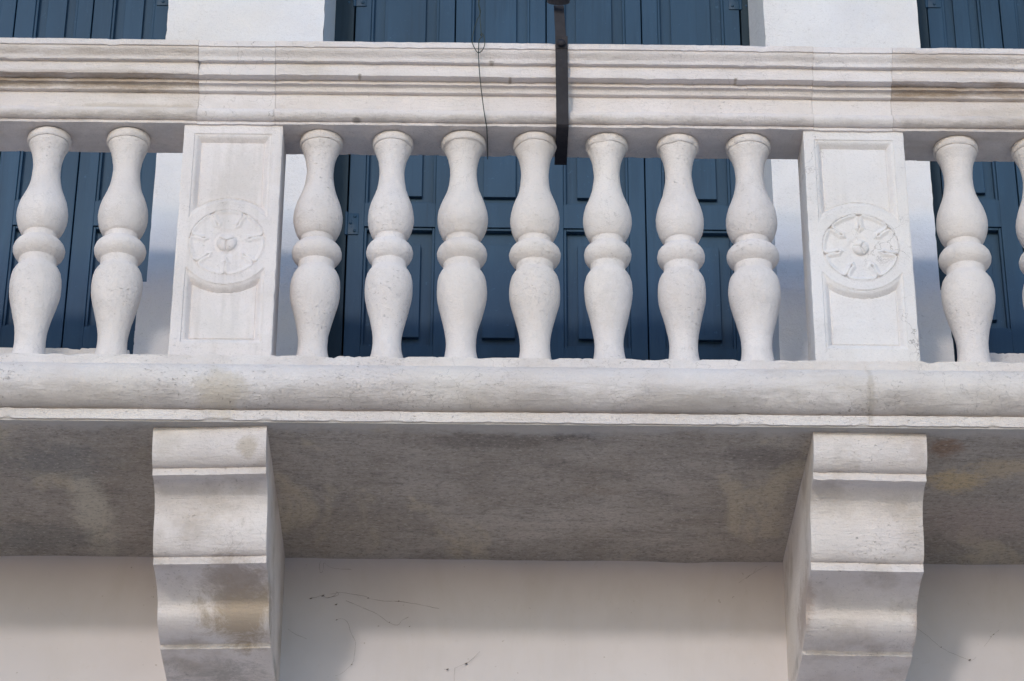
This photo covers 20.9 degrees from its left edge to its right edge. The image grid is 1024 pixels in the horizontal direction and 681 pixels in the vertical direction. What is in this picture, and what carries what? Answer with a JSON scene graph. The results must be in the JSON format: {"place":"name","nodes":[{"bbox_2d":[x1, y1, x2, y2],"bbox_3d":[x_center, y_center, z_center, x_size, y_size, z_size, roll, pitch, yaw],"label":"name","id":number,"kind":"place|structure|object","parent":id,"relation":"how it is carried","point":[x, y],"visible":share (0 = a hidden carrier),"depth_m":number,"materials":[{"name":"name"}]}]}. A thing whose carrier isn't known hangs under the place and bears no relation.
{"place":"outdoors","nodes":[
{"label":"outdoors","id":0,"kind":"place"},
{"bbox_2d":[0,0,1023,680],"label":"building facade","id":1,"kind":"structure","parent":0,"point":[78,618],"depth_m":7.97,"materials":[{"name":"paint"}]},
{"bbox_2d":[0,0,167,353],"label":"shuttered window","id":2,"kind":"structure","parent":1,"relation":"attached to","point":[86,177],"depth_m":8.96,"materials":[{"name":"blue paint"}]},
{"bbox_2d":[310,592,438,608],"bbox_3d":[-0.394,0.742,7.952,0.371,0.049,0.008,1,-29,-1],"label":"cobweb","id":3,"kind":"object","parent":1,"relation":"attached to","point":[360,595],"visible":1,"depth_m":7.95},
{"bbox_2d":[0,353,1023,680],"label":"stone balcony","id":4,"kind":"structure","parent":1,"relation":"attached to","point":[850,495],"depth_m":7.39,"materials":[{"name":"white stone"}]},
{"bbox_2d":[0,38,1023,361],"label":"balustrade","id":5,"kind":"object","parent":4,"relation":"on","point":[852,130],"visible":0.98,"depth_m":7.77,"materials":[{"name":"stone"}]},
{"bbox_2d":[472,0,487,158],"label":"wire","id":6,"kind":"object","parent":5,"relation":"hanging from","point":[481,34],"visible":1,"depth_m":7.80,"materials":[{"name":"black metal"}]},
{"bbox_2d":[547,0,569,164],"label":"flagpole holder","id":7,"kind":"object","parent":5,"relation":"attached to","point":[561,59],"visible":1,"depth_m":7.80,"materials":[{"name":"metal"}]},
{"bbox_2d":[327,0,749,360],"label":"shuttered window","id":8,"kind":"structure","parent":1,"relation":"attached to","point":[644,22],"depth_m":8.94,"materials":[{"name":"paint"}]},
{"bbox_2d":[917,0,1023,361],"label":"shuttered window","id":9,"kind":"structure","parent":1,"relation":"attached to","point":[997,24],"depth_m":9.00,"materials":[{"name":"blue paint"}]}
]}

